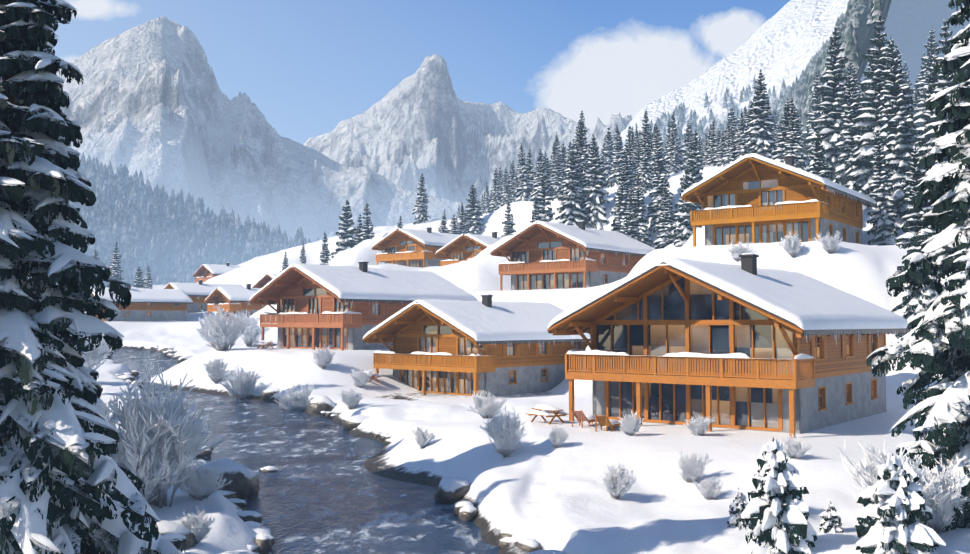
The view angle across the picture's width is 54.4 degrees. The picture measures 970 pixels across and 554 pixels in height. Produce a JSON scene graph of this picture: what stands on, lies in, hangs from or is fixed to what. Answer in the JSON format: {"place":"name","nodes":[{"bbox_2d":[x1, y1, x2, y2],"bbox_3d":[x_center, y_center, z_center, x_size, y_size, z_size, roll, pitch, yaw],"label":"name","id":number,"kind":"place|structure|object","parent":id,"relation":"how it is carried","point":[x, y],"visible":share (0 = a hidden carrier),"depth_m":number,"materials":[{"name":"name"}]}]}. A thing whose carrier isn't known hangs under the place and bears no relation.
{"place":"outdoors","nodes":[
{"label":"outdoors","id":0,"kind":"place"},
{"bbox_2d":[68,149,318,287],"bbox_3d":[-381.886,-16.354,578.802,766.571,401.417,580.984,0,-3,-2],"label":"forest hill","id":1,"kind":"structure","parent":0,"point":[143,226],"depth_m":762.07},
{"bbox_2d":[51,16,469,242],"bbox_3d":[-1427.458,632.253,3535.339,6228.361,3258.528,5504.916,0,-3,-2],"label":"mountain","id":2,"kind":"structure","parent":0,"point":[152,102],"depth_m":3383.39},
{"bbox_2d":[109,348,499,553],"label":"river water","id":3,"kind":"structure","parent":0,"point":[323,490],"depth_m":43.49,"materials":[{"name":"liquid"}]},
{"bbox_2d":[41,0,789,144],"label":"sky","id":4,"kind":"structure","parent":0,"point":[310,67],"materials":[{"name":"blue"}]},
{"bbox_2d":[304,54,631,204],"bbox_3d":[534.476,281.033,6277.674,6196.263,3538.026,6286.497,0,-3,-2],"label":"mountain","id":5,"kind":"structure","parent":0,"point":[434,130],"depth_m":6195.69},
{"bbox_2d":[80,166,969,553],"bbox_3d":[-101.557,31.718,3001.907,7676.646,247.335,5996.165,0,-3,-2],"label":"snow ground","id":6,"kind":"structure","parent":0,"point":[542,490],"depth_m":47.43,"materials":[{"name":"snow"}]},
{"bbox_2d":[1,77,108,471],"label":"spruce","id":7,"kind":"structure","parent":6,"relation":"on","point":[99,408],"depth_m":38.24,"materials":[{"name":"green plant"}]},
{"bbox_2d":[0,0,185,553],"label":"foreground spruce","id":8,"kind":"object","parent":6,"relation":"on","point":[55,452],"visible":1,"depth_m":23.06,"materials":[{"name":"green plant"}]},
{"bbox_2d":[82,332,111,373],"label":"snowy bush","id":9,"kind":"object","parent":6,"relation":"on","point":[92,358],"visible":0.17,"depth_m":85.37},
{"bbox_2d":[108,241,123,284],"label":"conifer","id":10,"kind":"object","parent":6,"relation":"on","point":[115,266],"visible":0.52,"depth_m":326.86,"materials":[{"name":"green plant"}]},
{"bbox_2d":[91,285,192,320],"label":"chalet","id":11,"kind":"structure","parent":6,"relation":"on","point":[157,304],"depth_m":203.87,"materials":[{"name":"brown wood"}]},
{"bbox_2d":[110,435,181,505],"bbox_3d":[-12.362,7.002,33.529,3.185,2.914,3.162,1,-3,-19],"label":"snowy bush","id":12,"kind":"object","parent":6,"relation":"on","point":[145,475],"visible":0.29,"depth_m":33.09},
{"bbox_2d":[88,363,229,507],"bbox_3d":[-12.573,5.941,34.910,5.002,5.473,5.091,-2,-3,33],"label":"snowy bush","id":13,"kind":"object","parent":6,"relation":"on","point":[164,430],"visible":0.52,"depth_m":34.28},
{"bbox_2d":[176,507,214,543],"bbox_3d":[-9.111,7.831,29.663,1.173,1.261,1.153,-2,-4,39],"label":"snowy bush","id":14,"kind":"object","parent":6,"relation":"on","point":[196,526],"visible":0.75,"depth_m":29.49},
{"bbox_2d":[164,280,243,312],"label":"chalet","id":15,"kind":"structure","parent":6,"relation":"on","point":[199,293],"depth_m":222.17,"materials":[{"name":"brown wood"}]},
{"bbox_2d":[178,460,232,500],"bbox_3d":[-10.784,7.757,36.003,2.158,1.597,1.935,2,-3,-37],"label":"snowy bush","id":16,"kind":"object","parent":6,"relation":"on","point":[200,485],"visible":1,"depth_m":35.74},
{"bbox_2d":[202,354,229,383],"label":"snowy bush","id":17,"kind":"object","parent":6,"relation":"on","point":[214,370],"visible":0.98,"depth_m":89.83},
{"bbox_2d":[193,262,241,282],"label":"chalet","id":18,"kind":"structure","parent":6,"relation":"on","point":[204,272],"depth_m":286.82,"materials":[{"name":"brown wood"}]},
{"bbox_2d":[195,303,257,350],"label":"snowy bush","id":19,"kind":"object","parent":6,"relation":"on","point":[222,332],"visible":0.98,"depth_m":98.79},
{"bbox_2d":[204,283,266,319],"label":"chalet","id":20,"kind":"structure","parent":6,"relation":"on","point":[233,299],"depth_m":193.28,"materials":[{"name":"brown wood"}]},
{"bbox_2d":[218,364,265,398],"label":"snowy bush","id":21,"kind":"object","parent":6,"relation":"on","point":[243,383],"visible":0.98,"depth_m":83.00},
{"bbox_2d":[234,309,269,346],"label":"snowy bush","id":22,"kind":"object","parent":6,"relation":"on","point":[251,332],"visible":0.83,"depth_m":138.21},
{"bbox_2d":[272,383,313,410],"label":"snowy bush","id":23,"kind":"object","parent":6,"relation":"on","point":[291,401],"visible":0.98,"depth_m":74.87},
{"bbox_2d":[311,346,335,368],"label":"snowy bush","id":24,"kind":"object","parent":6,"relation":"on","point":[322,358],"visible":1,"depth_m":85.81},
{"bbox_2d":[320,232,330,264],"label":"conifer","id":25,"kind":"object","parent":6,"relation":"on","point":[324,257],"visible":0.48,"depth_m":236.86,"materials":[{"name":"green plant"}]},
{"bbox_2d":[98,343,566,553],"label":"river rocks","id":26,"kind":"object","parent":6,"relation":"on","point":[244,483],"visible":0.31,"depth_m":40.66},
{"bbox_2d":[331,200,357,258],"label":"conifer","id":27,"kind":"object","parent":6,"relation":"on","point":[347,232],"visible":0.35,"depth_m":228.48,"materials":[{"name":"green plant"}]},
{"bbox_2d":[338,388,363,408],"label":"snowy bush","id":28,"kind":"object","parent":6,"relation":"on","point":[350,400],"visible":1,"depth_m":68.29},
{"bbox_2d":[351,367,373,387],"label":"snowy bush","id":29,"kind":"object","parent":6,"relation":"on","point":[360,380],"visible":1,"depth_m":83.82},
{"bbox_2d":[248,261,477,349],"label":"chalet","id":30,"kind":"object","parent":6,"relation":"on","point":[335,307],"visible":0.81,"depth_m":100.12,"materials":[{"name":"brown wood"}]},
{"bbox_2d":[360,200,374,241],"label":"conifer","id":31,"kind":"object","parent":6,"relation":"on","point":[367,229],"visible":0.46,"depth_m":223.92,"materials":[{"name":"green plant"}]},
{"bbox_2d":[371,227,459,267],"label":"chalet","id":32,"kind":"object","parent":6,"relation":"on","point":[411,247],"visible":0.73,"depth_m":187.92,"materials":[{"name":"brown wood"}]},
{"bbox_2d":[412,174,430,224],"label":"conifer","id":33,"kind":"object","parent":6,"relation":"on","point":[422,216],"visible":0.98,"depth_m":224.66,"materials":[{"name":"green plant"}]},
{"bbox_2d":[412,427,436,448],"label":"snowy bush","id":34,"kind":"object","parent":6,"relation":"on","point":[422,437],"visible":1,"depth_m":49.09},
{"bbox_2d":[435,231,502,265],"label":"chalet","id":35,"kind":"object","parent":6,"relation":"on","point":[464,247],"visible":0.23,"depth_m":169.19,"materials":[{"name":"brown wood"}]},
{"bbox_2d":[463,184,482,234],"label":"conifer","id":36,"kind":"object","parent":6,"relation":"on","point":[472,221],"visible":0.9,"depth_m":209.14,"materials":[{"name":"green plant"}]},
{"bbox_2d":[362,293,589,396],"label":"chalet","id":37,"kind":"object","parent":6,"relation":"on","point":[466,348],"visible":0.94,"depth_m":85.12,"materials":[{"name":"brown wood"}]},
{"bbox_2d":[466,390,506,418],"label":"snowy bush","id":38,"kind":"object","parent":6,"relation":"on","point":[484,408],"visible":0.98,"depth_m":56.03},
{"bbox_2d":[487,168,500,212],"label":"conifer","id":39,"kind":"object","parent":6,"relation":"on","point":[495,203],"visible":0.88,"depth_m":225.73,"materials":[{"name":"green plant"}]},
{"bbox_2d":[480,406,528,456],"bbox_3d":[0.854,7.149,43.551,2.290,2.462,2.250,0,-3,5],"label":"snowy bush","id":40,"kind":"object","parent":6,"relation":"on","point":[506,437],"visible":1,"depth_m":43.12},
{"bbox_2d":[500,169,511,206],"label":"conifer","id":41,"kind":"object","parent":6,"relation":"on","point":[505,195],"visible":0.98,"depth_m":211.21,"materials":[{"name":"green plant"}]},
{"bbox_2d":[501,201,515,236],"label":"conifer","id":42,"kind":"object","parent":6,"relation":"on","point":[508,228],"visible":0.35,"depth_m":186.25,"materials":[{"name":"green plant"}]},
{"bbox_2d":[509,161,517,202],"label":"conifer","id":43,"kind":"object","parent":6,"relation":"on","point":[512,184],"visible":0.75,"depth_m":251.40,"materials":[{"name":"green plant"}]},
{"bbox_2d":[514,143,532,201],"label":"conifer","id":44,"kind":"object","parent":6,"relation":"on","point":[523,184],"visible":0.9,"depth_m":216.01,"materials":[{"name":"green plant"}]},
{"bbox_2d":[525,148,534,200],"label":"conifer","id":45,"kind":"object","parent":6,"relation":"on","point":[530,171],"visible":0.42,"depth_m":228.45,"materials":[{"name":"green plant"}]},
{"bbox_2d":[531,149,552,200],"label":"conifer","id":46,"kind":"object","parent":6,"relation":"on","point":[539,165],"visible":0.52,"depth_m":207.60,"materials":[{"name":"green plant"}]},
{"bbox_2d":[532,166,554,221],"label":"conifer","id":47,"kind":"object","parent":6,"relation":"on","point":[544,208],"visible":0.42,"depth_m":181.06,"materials":[{"name":"green plant"}]},
{"bbox_2d":[526,404,568,423],"bbox_3d":[3.440,7.545,52.064,1.647,1.046,1.840,2,-4,-40],"label":"picnic table","id":48,"kind":"object","parent":6,"relation":"on","point":[548,409],"visible":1,"depth_m":51.73,"materials":[{"name":"brown wood"}]},
{"bbox_2d":[544,424,568,447],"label":"snowy bush","id":49,"kind":"object","parent":6,"relation":"on","point":[557,438],"visible":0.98,"depth_m":43.78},
{"bbox_2d":[550,151,564,198],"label":"conifer","id":50,"kind":"object","parent":6,"relation":"on","point":[558,179],"visible":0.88,"depth_m":206.72,"materials":[{"name":"green plant"}]},
{"bbox_2d":[555,142,587,225],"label":"conifer","id":51,"kind":"object","parent":6,"relation":"on","point":[572,204],"visible":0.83,"depth_m":150.34,"materials":[{"name":"green plant"}]},
{"bbox_2d":[490,220,656,290],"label":"chalet","id":52,"kind":"object","parent":6,"relation":"on","point":[544,255],"visible":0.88,"depth_m":123.18,"materials":[{"name":"brown wood"}]},
{"bbox_2d":[561,110,590,190],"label":"conifer","id":53,"kind":"object","parent":6,"relation":"on","point":[587,153],"visible":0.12,"depth_m":202.02,"materials":[{"name":"green plant"}]},
{"bbox_2d":[570,119,589,195],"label":"conifer","id":54,"kind":"object","parent":6,"relation":"on","point":[583,147],"visible":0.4,"depth_m":160.95,"materials":[{"name":"green plant"}]},
{"bbox_2d":[573,142,587,223],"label":"conifer","id":55,"kind":"object","parent":6,"relation":"on","point":[580,171],"visible":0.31,"depth_m":152.95,"materials":[{"name":"green plant"}]},
{"bbox_2d":[571,410,601,427],"bbox_3d":[5.463,7.496,50.429,0.670,0.919,2.166,-2,-4,38],"label":"deck lounger","id":56,"kind":"object","parent":6,"relation":"on","point":[580,416],"visible":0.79,"depth_m":49.97,"materials":[{"name":"brown wood"}]},
{"bbox_2d":[577,136,609,229],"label":"conifer","id":57,"kind":"object","parent":6,"relation":"on","point":[594,209],"visible":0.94,"depth_m":150.17,"materials":[{"name":"green plant"}]},
{"bbox_2d":[600,127,615,187],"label":"conifer","id":58,"kind":"object","parent":6,"relation":"on","point":[606,159],"visible":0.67,"depth_m":244.73,"materials":[{"name":"green plant"}]},
{"bbox_2d":[595,414,620,431],"bbox_3d":[6.498,7.618,49.603,0.681,0.919,2.166,-2,-3,30],"label":"deck lounger","id":59,"kind":"object","parent":6,"relation":"on","point":[607,422],"visible":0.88,"depth_m":49.07,"materials":[{"name":"brown wood"}]},
{"bbox_2d":[607,124,624,189],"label":"conifer","id":60,"kind":"object","parent":6,"relation":"on","point":[617,163],"visible":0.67,"depth_m":188.53,"materials":[{"name":"green plant"}]},
{"bbox_2d":[597,459,636,499],"bbox_3d":[5.040,7.649,35.493,1.441,1.576,1.466,-2,-3,35],"label":"snowy bush","id":61,"kind":"object","parent":6,"relation":"on","point":[618,484],"visible":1,"depth_m":35.25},
{"bbox_2d":[611,164,628,233],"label":"conifer","id":62,"kind":"object","parent":6,"relation":"on","point":[618,210],"visible":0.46,"depth_m":143.17,"materials":[{"name":"green plant"}]},
{"bbox_2d":[612,145,635,226],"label":"conifer","id":63,"kind":"object","parent":6,"relation":"on","point":[628,168],"visible":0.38,"depth_m":145.56,"materials":[{"name":"green plant"}]},
{"bbox_2d":[620,187,638,239],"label":"conifer","id":64,"kind":"object","parent":6,"relation":"on","point":[628,220],"visible":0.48,"depth_m":140.69,"materials":[{"name":"green plant"}]},
{"bbox_2d":[618,410,643,435],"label":"snowy bush","id":65,"kind":"object","parent":6,"relation":"on","point":[630,424],"visible":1,"depth_m":45.97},
{"bbox_2d":[628,171,653,245],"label":"conifer","id":66,"kind":"object","parent":6,"relation":"on","point":[642,218],"visible":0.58,"depth_m":140.24,"materials":[{"name":"green plant"}]},
{"bbox_2d":[636,126,655,193],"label":"conifer","id":67,"kind":"object","parent":6,"relation":"on","point":[644,169],"visible":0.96,"depth_m":151.08,"materials":[{"name":"green plant"}]},
{"bbox_2d":[648,126,669,181],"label":"conifer","id":68,"kind":"object","parent":6,"relation":"on","point":[657,135],"visible":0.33,"depth_m":170.37,"materials":[{"name":"green plant"}]},
{"bbox_2d":[647,140,677,233],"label":"conifer","id":69,"kind":"object","parent":6,"relation":"on","point":[656,192],"visible":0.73,"depth_m":140.99,"materials":[{"name":"green plant"}]},
{"bbox_2d":[653,178,674,248],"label":"conifer","id":70,"kind":"object","parent":6,"relation":"on","point":[663,240],"visible":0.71,"depth_m":137.74,"materials":[{"name":"green plant"}]},
{"bbox_2d":[666,129,679,174],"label":"conifer","id":71,"kind":"object","parent":6,"relation":"on","point":[672,163],"visible":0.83,"depth_m":180.11,"materials":[{"name":"green plant"}]},
{"bbox_2d":[664,112,683,173],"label":"conifer","id":72,"kind":"object","parent":6,"relation":"on","point":[673,126],"visible":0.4,"depth_m":182.16,"materials":[{"name":"green plant"}]},
{"bbox_2d":[665,164,697,247],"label":"conifer","id":73,"kind":"object","parent":6,"relation":"on","point":[682,232],"visible":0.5,"depth_m":132.22,"materials":[{"name":"green plant"}]},
{"bbox_2d":[680,120,693,171],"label":"conifer","id":74,"kind":"object","parent":6,"relation":"on","point":[685,151],"visible":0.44,"depth_m":217.58,"materials":[{"name":"green plant"}]},
{"bbox_2d":[671,129,703,242],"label":"conifer","id":75,"kind":"object","parent":6,"relation":"on","point":[697,156],"visible":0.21,"depth_m":136.33,"materials":[{"name":"green plant"}]},
{"bbox_2d":[673,152,702,238],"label":"conifer","id":76,"kind":"object","parent":6,"relation":"on","point":[693,170],"visible":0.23,"depth_m":134.53,"materials":[{"name":"green plant"}]},
{"bbox_2d":[675,449,712,482],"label":"snowy bush","id":77,"kind":"object","parent":6,"relation":"on","point":[692,468],"visible":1,"depth_m":36.91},
{"bbox_2d":[684,414,714,435],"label":"snowy bush","id":78,"kind":"object","parent":6,"relation":"on","point":[699,426],"visible":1,"depth_m":45.93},
{"bbox_2d":[693,476,723,499],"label":"snowy bush","id":79,"kind":"object","parent":6,"relation":"on","point":[708,490],"visible":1,"depth_m":34.93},
{"bbox_2d":[707,120,717,166],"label":"conifer","id":80,"kind":"object","parent":6,"relation":"on","point":[712,150],"visible":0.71,"depth_m":182.82,"materials":[{"name":"green plant"}]},
{"bbox_2d":[713,130,726,166],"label":"conifer","id":81,"kind":"object","parent":6,"relation":"on","point":[720,154],"visible":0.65,"depth_m":179.48,"materials":[{"name":"green plant"}]},
{"bbox_2d":[721,118,735,166],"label":"conifer","id":82,"kind":"object","parent":6,"relation":"on","point":[728,144],"visible":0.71,"depth_m":168.28,"materials":[{"name":"green plant"}]},
{"bbox_2d":[547,252,910,437],"bbox_3d":[15.057,4.699,55.918,14.585,12.001,19.061,-2,-4,38],"label":"chalet","id":83,"kind":"object","parent":6,"relation":"on","point":[747,344],"visible":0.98,"depth_m":50.49,"materials":[{"name":"brown wood"}]},
{"bbox_2d":[727,488,750,529],"bbox_3d":[7.968,7.521,29.505,1.047,1.879,0.962,1,-3,-20],"label":"fir","id":84,"kind":"object","parent":6,"relation":"on","point":[738,504],"visible":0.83,"depth_m":29.39,"materials":[{"name":"green plant"}]},
{"bbox_2d":[727,241,752,261],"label":"snowy bush","id":85,"kind":"object","parent":6,"relation":"on","point":[737,251],"visible":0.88,"depth_m":80.30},
{"bbox_2d":[731,109,750,161],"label":"conifer","id":86,"kind":"object","parent":6,"relation":"on","point":[740,142],"visible":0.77,"depth_m":153.88,"materials":[{"name":"green plant"}]},
{"bbox_2d":[744,68,778,158],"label":"conifer","id":87,"kind":"object","parent":6,"relation":"on","point":[760,133],"visible":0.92,"depth_m":141.56,"materials":[{"name":"green plant"}]},
{"bbox_2d":[739,437,816,553],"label":"fir","id":88,"kind":"object","parent":6,"relation":"on","point":[775,512],"visible":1,"depth_m":26.05,"materials":[{"name":"white plant"}]},
{"bbox_2d":[681,153,877,246],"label":"chalet","id":89,"kind":"object","parent":6,"relation":"on","point":[752,198],"visible":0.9,"depth_m":88.06,"materials":[{"name":"brown wood"}]},
{"bbox_2d":[771,98,802,167],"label":"conifer","id":90,"kind":"object","parent":6,"relation":"on","point":[780,147],"visible":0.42,"depth_m":126.90,"materials":[{"name":"green plant"}]},
{"bbox_2d":[778,231,803,257],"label":"snowy bush","id":91,"kind":"object","parent":6,"relation":"on","point":[791,246],"visible":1,"depth_m":77.24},
{"bbox_2d":[783,98,807,171],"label":"conifer","id":92,"kind":"object","parent":6,"relation":"on","point":[794,144],"visible":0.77,"depth_m":124.27,"materials":[{"name":"green plant"}]},
{"bbox_2d":[782,434,813,458],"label":"snowy bush","id":93,"kind":"object","parent":6,"relation":"on","point":[794,449],"visible":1,"depth_m":38.56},
{"bbox_2d":[802,74,823,162],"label":"conifer","id":94,"kind":"object","parent":6,"relation":"on","point":[813,116],"visible":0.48,"depth_m":196.27,"materials":[{"name":"green plant"}]},
{"bbox_2d":[806,129,831,179],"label":"conifer","id":95,"kind":"object","parent":6,"relation":"on","point":[818,164],"visible":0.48,"depth_m":103.59,"materials":[{"name":"green plant"}]},
{"bbox_2d":[803,26,851,183],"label":"conifer","id":96,"kind":"object","parent":6,"relation":"on","point":[832,102],"visible":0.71,"depth_m":118.97,"materials":[{"name":"green plant"}]},
{"bbox_2d":[814,231,841,253],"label":"snowy bush","id":97,"kind":"object","parent":6,"relation":"on","point":[830,244],"visible":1,"depth_m":76.00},
{"bbox_2d":[819,501,843,532],"bbox_3d":[10.531,7.574,28.640,0.970,1.559,0.898,1,-3,-19],"label":"fir","id":98,"kind":"object","parent":6,"relation":"on","point":[830,522],"visible":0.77,"depth_m":28.45,"materials":[{"name":"white plant"}]},
{"bbox_2d":[833,72,864,188],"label":"conifer","id":99,"kind":"object","parent":6,"relation":"on","point":[848,142],"visible":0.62,"depth_m":113.24,"materials":[{"name":"green plant"}]},
{"bbox_2d":[841,15,896,207],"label":"conifer","id":100,"kind":"object","parent":6,"relation":"on","point":[862,172],"visible":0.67,"depth_m":106.05,"materials":[{"name":"green plant"}]},
{"bbox_2d":[866,128,899,245],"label":"conifer","id":101,"kind":"object","parent":6,"relation":"on","point":[882,220],"visible":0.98,"depth_m":97.89,"materials":[{"name":"green plant"}]},
{"bbox_2d":[873,38,922,220],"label":"conifer","id":102,"kind":"object","parent":6,"relation":"on","point":[899,149],"visible":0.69,"depth_m":101.50,"materials":[{"name":"green plant"}]},
{"bbox_2d":[855,454,945,553],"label":"fir","id":103,"kind":"object","parent":6,"relation":"on","point":[888,521],"visible":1,"depth_m":25.26,"materials":[{"name":"white plant"}]},
{"bbox_2d":[838,439,965,525],"bbox_3d":[12.095,6.261,27.617,3.508,3.209,3.483,-2,-3,33],"label":"snowy bush","id":104,"kind":"object","parent":6,"relation":"on","point":[874,462],"visible":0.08,"depth_m":27.86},
{"bbox_2d":[866,0,969,531],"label":"foreground spruce","id":105,"kind":"object","parent":6,"relation":"on","point":[939,335],"visible":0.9,"depth_m":29.64,"materials":[{"name":"green plant"}]},
{"bbox_2d":[891,146,944,337],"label":"conifer","id":106,"kind":"object","parent":6,"relation":"on","point":[912,241],"visible":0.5,"depth_m":68.56,"materials":[{"name":"green plant"}]},
{"bbox_2d":[901,54,940,232],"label":"conifer","id":107,"kind":"object","parent":6,"relation":"on","point":[921,141],"visible":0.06,"depth_m":96.36,"materials":[{"name":"green plant"}]},
{"bbox_2d":[909,28,941,146],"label":"conifer","id":108,"kind":"object","parent":6,"relation":"on","point":[919,122],"visible":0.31,"depth_m":184.27,"materials":[{"name":"green plant"}]},
{"bbox_2d":[917,457,967,533],"bbox_3d":[13.249,6.459,27.840,2.566,2.365,2.585,1,-3,-27],"label":"snowy bush","id":109,"kind":"object","parent":6,"relation":"on","point":[943,512],"visible":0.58,"depth_m":27.27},
{"bbox_2d":[923,20,965,229],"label":"conifer","id":110,"kind":"object","parent":6,"relation":"on","point":[943,82],"visible":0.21,"depth_m":91.65,"materials":[{"name":"green plant"}]},
{"bbox_2d":[612,0,969,156],"bbox_3d":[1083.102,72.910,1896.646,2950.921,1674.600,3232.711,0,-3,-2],"label":"mountain","id":111,"kind":"structure","parent":0,"point":[785,42],"depth_m":1780.76,"materials":[{"name":"snow"}]},
{"bbox_2d":[599,0,887,158],"bbox_3d":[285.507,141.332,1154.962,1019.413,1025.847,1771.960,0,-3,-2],"label":"forest","id":112,"kind":"object","parent":111,"relation":"on","point":[801,90],"depth_m":914.11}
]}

